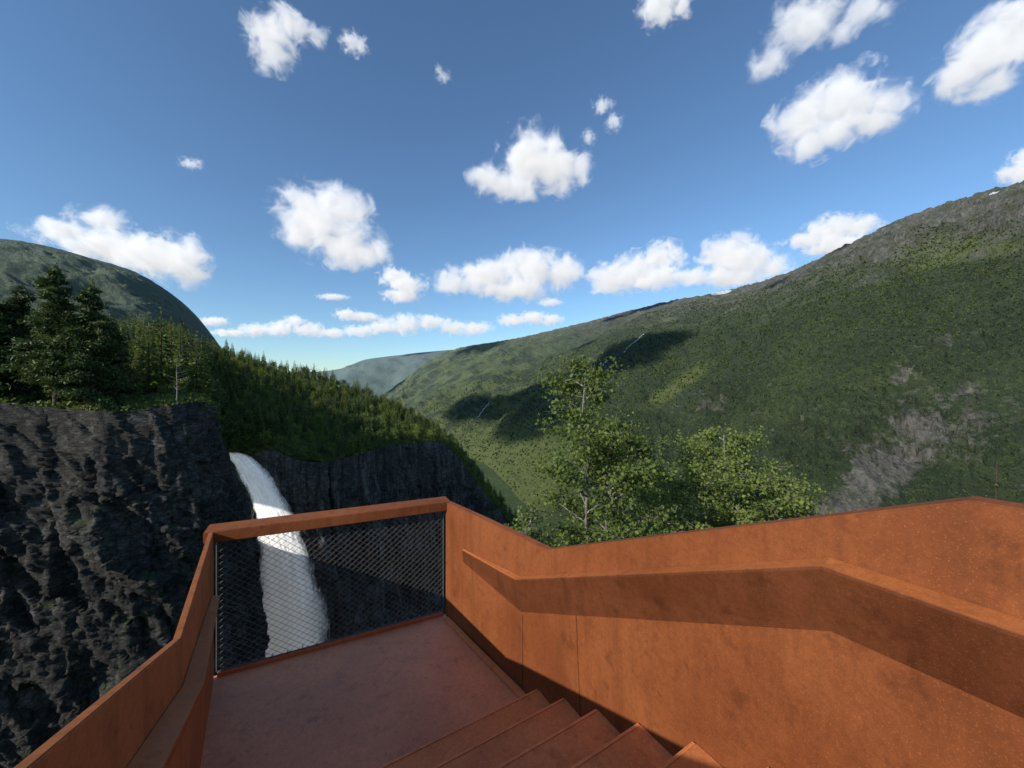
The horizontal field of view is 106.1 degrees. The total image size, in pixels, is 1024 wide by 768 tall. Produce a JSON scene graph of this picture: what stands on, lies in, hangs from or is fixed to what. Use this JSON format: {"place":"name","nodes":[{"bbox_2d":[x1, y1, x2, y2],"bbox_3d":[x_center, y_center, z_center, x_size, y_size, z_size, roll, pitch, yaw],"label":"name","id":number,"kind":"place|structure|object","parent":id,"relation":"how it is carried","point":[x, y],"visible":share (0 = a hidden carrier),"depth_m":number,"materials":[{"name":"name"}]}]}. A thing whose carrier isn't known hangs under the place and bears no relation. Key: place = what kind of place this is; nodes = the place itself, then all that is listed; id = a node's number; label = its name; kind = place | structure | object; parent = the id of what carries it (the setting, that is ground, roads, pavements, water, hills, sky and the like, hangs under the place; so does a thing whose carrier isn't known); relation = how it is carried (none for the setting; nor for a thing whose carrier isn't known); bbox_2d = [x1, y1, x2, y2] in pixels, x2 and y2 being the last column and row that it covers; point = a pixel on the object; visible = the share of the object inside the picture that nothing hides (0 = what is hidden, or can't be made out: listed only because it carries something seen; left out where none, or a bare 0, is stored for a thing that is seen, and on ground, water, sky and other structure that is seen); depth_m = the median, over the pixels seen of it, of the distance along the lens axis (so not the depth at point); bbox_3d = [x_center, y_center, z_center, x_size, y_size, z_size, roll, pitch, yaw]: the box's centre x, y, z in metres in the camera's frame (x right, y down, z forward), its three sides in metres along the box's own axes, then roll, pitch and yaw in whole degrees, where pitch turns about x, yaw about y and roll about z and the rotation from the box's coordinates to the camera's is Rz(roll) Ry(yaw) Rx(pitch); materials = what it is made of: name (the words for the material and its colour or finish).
{"place":"outdoors","nodes":[
{"label":"outdoors","id":0,"kind":"place"},
{"bbox_2d":[0,239,219,348],"bbox_3d":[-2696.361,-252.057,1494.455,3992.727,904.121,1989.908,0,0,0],"label":"hill","id":1,"kind":"structure","parent":0,"point":[126,291],"depth_m":1470.71,"materials":[{"name":"green plant"}]},
{"bbox_2d":[0,400,269,767],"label":"cliff","id":2,"kind":"structure","parent":0,"point":[107,518],"depth_m":60.59,"materials":[{"name":"grey stone"}]},
{"bbox_2d":[0,300,31,392],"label":"pine tree","id":3,"kind":"object","parent":2,"relation":"on","point":[3,326],"visible":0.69,"depth_m":61.63,"materials":[{"name":"green plant"}]},
{"bbox_2d":[0,263,111,404],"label":"pine tree","id":4,"kind":"object","parent":2,"relation":"on","point":[56,306],"visible":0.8,"depth_m":60.46,"materials":[{"name":"green plant"}]},
{"bbox_2d":[0,356,514,525],"bbox_3d":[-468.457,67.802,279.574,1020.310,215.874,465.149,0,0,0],"label":"forest hill","id":5,"kind":"structure","parent":0,"point":[317,429],"depth_m":215.23,"materials":[{"name":"green plant"}]},
{"bbox_2d":[0,284,61,402],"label":"pine tree","id":6,"kind":"object","parent":5,"relation":"on","point":[15,308],"visible":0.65,"depth_m":63.45,"materials":[{"name":"green plant"}]},
{"bbox_2d":[46,280,140,407],"bbox_3d":[-68.830,-5.630,62.967,9.703,22.819,11.183,0,0,-13],"label":"pine tree","id":7,"kind":"object","parent":5,"relation":"on","point":[100,349],"visible":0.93,"depth_m":62.33,"materials":[{"name":"green plant"}]},
{"bbox_2d":[104,312,121,325],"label":"pine tree","id":8,"kind":"object","parent":5,"relation":"on","point":[112,319],"visible":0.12,"depth_m":170.85,"materials":[{"name":"green plant"}]},
{"bbox_2d":[83,313,145,405],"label":"pine tree","id":9,"kind":"object","parent":5,"relation":"on","point":[120,362],"visible":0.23,"depth_m":68.47,"materials":[{"name":"green plant"}]},
{"bbox_2d":[113,315,145,348],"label":"pine tree","id":10,"kind":"object","parent":5,"relation":"on","point":[128,328],"visible":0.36,"depth_m":117.10,"materials":[{"name":"green plant"}]},
{"bbox_2d":[125,346,140,366],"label":"birch tree","id":11,"kind":"object","parent":5,"relation":"on","point":[131,357],"visible":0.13,"depth_m":90.29,"materials":[{"name":"green plant"}]},
{"bbox_2d":[129,335,138,366],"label":"spruce tree","id":12,"kind":"object","parent":5,"relation":"on","point":[133,348],"visible":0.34,"depth_m":105.24,"materials":[{"name":"green plant"}]},
{"bbox_2d":[130,313,137,330],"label":"spruce tree","id":13,"kind":"object","parent":5,"relation":"on","point":[133,324],"visible":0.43,"depth_m":173.70,"materials":[{"name":"green plant"}]},
{"bbox_2d":[130,351,142,378],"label":"spruce tree","id":14,"kind":"object","parent":5,"relation":"on","point":[132,365],"visible":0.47,"depth_m":79.24,"materials":[{"name":"green plant"}]},
{"bbox_2d":[132,313,142,346],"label":"spruce tree","id":15,"kind":"object","parent":5,"relation":"on","point":[134,331],"visible":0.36,"depth_m":126.29,"materials":[{"name":"green plant"}]},
{"bbox_2d":[133,332,150,372],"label":"spruce tree","id":16,"kind":"object","parent":5,"relation":"on","point":[138,350],"visible":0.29,"depth_m":86.68,"materials":[{"name":"green plant"}]},
{"bbox_2d":[136,321,147,345],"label":"spruce tree","id":17,"kind":"object","parent":5,"relation":"on","point":[140,336],"visible":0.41,"depth_m":114.60,"materials":[{"name":"green plant"}]},
{"bbox_2d":[132,334,151,365],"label":"pine tree","id":18,"kind":"object","parent":5,"relation":"on","point":[139,345],"visible":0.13,"depth_m":99.92,"materials":[{"name":"green plant"}]},
{"bbox_2d":[134,339,152,366],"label":"birch tree","id":19,"kind":"object","parent":5,"relation":"on","point":[141,349],"visible":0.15,"depth_m":96.33,"materials":[{"name":"green plant"}]},
{"bbox_2d":[130,322,166,391],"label":"spruce tree","id":20,"kind":"object","parent":5,"relation":"on","point":[159,387],"visible":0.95,"depth_m":75.97,"materials":[{"name":"green plant"}]},
{"bbox_2d":[133,314,168,344],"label":"pine tree","id":21,"kind":"object","parent":5,"relation":"on","point":[152,323],"visible":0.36,"depth_m":117.83,"materials":[{"name":"green plant"}]},
{"bbox_2d":[149,327,159,356],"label":"spruce tree","id":22,"kind":"object","parent":5,"relation":"on","point":[153,341],"visible":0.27,"depth_m":104.86,"materials":[{"name":"green plant"}]},
{"bbox_2d":[143,313,175,383],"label":"spruce tree","id":23,"kind":"object","parent":5,"relation":"on","point":[161,350],"visible":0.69,"depth_m":84.37,"materials":[{"name":"green plant"}]},
{"bbox_2d":[157,316,178,377],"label":"spruce tree","id":24,"kind":"object","parent":5,"relation":"on","point":[171,342],"visible":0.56,"depth_m":91.18,"materials":[{"name":"green plant"}]},
{"bbox_2d":[159,322,181,362],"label":"spruce tree","id":25,"kind":"object","parent":5,"relation":"on","point":[169,341],"visible":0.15,"depth_m":96.32,"materials":[{"name":"green plant"}]},
{"bbox_2d":[158,355,190,392],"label":"birch tree","id":26,"kind":"object","parent":5,"relation":"on","point":[172,370],"visible":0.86,"depth_m":76.37,"materials":[{"name":"green plant"}]},
{"bbox_2d":[167,355,190,404],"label":"dead tree","id":27,"kind":"object","parent":5,"relation":"on","point":[176,384],"visible":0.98,"depth_m":67.51,"materials":[{"name":"grey wood"}]},
{"bbox_2d":[167,322,193,387],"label":"spruce tree","id":28,"kind":"object","parent":5,"relation":"on","point":[176,352],"visible":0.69,"depth_m":83.29,"materials":[{"name":"green plant"}]},
{"bbox_2d":[176,336,191,377],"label":"spruce tree","id":29,"kind":"object","parent":5,"relation":"on","point":[182,358],"visible":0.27,"depth_m":89.27,"materials":[{"name":"green plant"}]},
{"bbox_2d":[175,376,195,389],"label":"birch tree","id":30,"kind":"object","parent":5,"relation":"on","point":[182,384],"visible":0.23,"depth_m":81.09,"materials":[{"name":"green plant"}]},
{"bbox_2d":[183,339,209,395],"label":"spruce tree","id":31,"kind":"object","parent":5,"relation":"on","point":[196,382],"visible":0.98,"depth_m":77.07,"materials":[{"name":"green plant"}]},
{"bbox_2d":[183,328,220,366],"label":"tree","id":32,"kind":"object","parent":5,"relation":"on","point":[188,351],"visible":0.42,"depth_m":103.26,"materials":[{"name":"green plant"}]},
{"bbox_2d":[191,334,216,390],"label":"spruce tree","id":33,"kind":"object","parent":5,"relation":"on","point":[211,383],"visible":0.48,"depth_m":89.60,"materials":[{"name":"green plant"}]},
{"bbox_2d":[194,344,216,394],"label":"spruce tree","id":34,"kind":"object","parent":5,"relation":"on","point":[206,379],"visible":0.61,"depth_m":83.82,"materials":[{"name":"green plant"}]},
{"bbox_2d":[210,376,226,414],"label":"pine tree","id":35,"kind":"object","parent":5,"relation":"on","point":[217,399],"visible":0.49,"depth_m":118.78,"materials":[{"name":"green plant"}]},
{"bbox_2d":[229,436,245,450],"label":"birch tree","id":36,"kind":"object","parent":5,"relation":"on","point":[235,443],"visible":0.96,"depth_m":174.62,"materials":[{"name":"green plant"}]},
{"bbox_2d":[0,357,519,529],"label":"undergrowth","id":37,"kind":"object","parent":5,"relation":"on","point":[170,400],"visible":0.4,"depth_m":71.76,"materials":[{"name":"green plant"}]},
{"bbox_2d":[259,428,273,447],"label":"birch tree","id":38,"kind":"object","parent":5,"relation":"on","point":[264,437],"visible":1,"depth_m":175.70,"materials":[{"name":"green plant"}]},
{"bbox_2d":[39,312,537,535],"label":"distant forest","id":39,"kind":"object","parent":5,"relation":"on","point":[411,424],"visible":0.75,"depth_m":248.40,"materials":[{"name":"green plant"}]},
{"bbox_2d":[229,452,324,656],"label":"waterfall","id":40,"kind":"structure","parent":0,"point":[260,485],"depth_m":149.51,"materials":[{"name":"liquid"}]},
{"bbox_2d":[230,441,511,642],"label":"gorge cliff","id":41,"kind":"structure","parent":0,"point":[392,473],"depth_m":211.82,"materials":[{"name":"grey stone"}]},
{"bbox_2d":[308,350,449,398],"bbox_3d":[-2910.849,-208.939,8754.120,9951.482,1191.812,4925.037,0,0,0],"label":"hill","id":42,"kind":"structure","parent":0,"point":[383,374],"depth_m":7865.60,"materials":[{"name":"green plant"}]},
{"bbox_2d":[0,0,1023,371],"label":"sky","id":43,"kind":"structure","parent":0,"point":[329,184],"materials":[{"name":"blue"}]},
{"bbox_2d":[470,458,617,546],"bbox_3d":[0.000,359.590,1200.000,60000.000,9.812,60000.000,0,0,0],"label":"valley floor","id":44,"kind":"structure","parent":0,"point":[498,484],"depth_m":1205.88,"materials":[{"name":"green plant"}]},
{"bbox_2d":[383,180,1023,536],"bbox_3d":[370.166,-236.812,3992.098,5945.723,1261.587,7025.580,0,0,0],"label":"mountain","id":45,"kind":"structure","parent":0,"point":[882,473],"depth_m":1244.13,"materials":[{"name":"green plant"}]},
{"bbox_2d":[414,201,1023,536],"bbox_3d":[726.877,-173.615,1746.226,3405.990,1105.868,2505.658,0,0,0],"label":"birch scrub","id":46,"kind":"object","parent":45,"relation":"on","point":[789,304],"visible":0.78,"depth_m":1416.27,"materials":[{"name":"green plant"}]},
{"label":"hillside","id":47,"kind":"structure","parent":0,"visible":0},
{"bbox_2d":[14,496,1023,767],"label":"viewing platform","id":48,"kind":"structure","parent":47,"relation":"on","point":[890,636],"depth_m":1.69,"materials":[{"name":"orange metal"}]},
{"bbox_2d":[504,499,551,545],"bbox_3d":[0.215,4.376,6.849,1.335,4.957,1.482,0,0,0],"label":"birch tree","id":49,"kind":"object","parent":47,"relation":"on","point":[526,526],"visible":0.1,"depth_m":6.51,"materials":[{"name":"green plant"}]},
{"bbox_2d":[529,349,691,547],"bbox_3d":[1.815,3.306,7.394,3.568,8.019,3.269,0,0,0],"label":"birch tree","id":50,"kind":"object","parent":47,"relation":"on","point":[626,480],"visible":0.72,"depth_m":7.17,"materials":[{"name":"green plant"}]},
{"bbox_2d":[574,453,730,539],"bbox_3d":[3.853,5.798,10.402,4.277,8.190,3.636,0,0,0],"label":"birch tree","id":51,"kind":"object","parent":47,"relation":"on","point":[692,491],"visible":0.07,"depth_m":9.97,"materials":[{"name":"green plant"}]},
{"bbox_2d":[608,423,832,536],"bbox_3d":[5.173,5.079,9.253,5.022,8.096,6.408,0,0,28],"label":"birch tree","id":52,"kind":"object","parent":47,"relation":"on","point":[740,493],"visible":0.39,"depth_m":8.73,"materials":[{"name":"green plant"}]},
{"bbox_2d":[757,468,832,521],"bbox_3d":[6.546,5.400,9.228,2.680,6.703,2.952,0,0,0],"label":"birch tree","id":53,"kind":"object","parent":47,"relation":"on","point":[784,480],"visible":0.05,"depth_m":9.09,"materials":[{"name":"green plant"}]},
{"bbox_2d":[985,461,1006,500],"bbox_3d":[6.300,3.250,4.995,0.205,4.504,0.200,0,0,22],"label":"sapling","id":54,"kind":"object","parent":47,"relation":"on","point":[996,484],"visible":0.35,"depth_m":5.00,"materials":[{"name":"green plant"}]}
]}

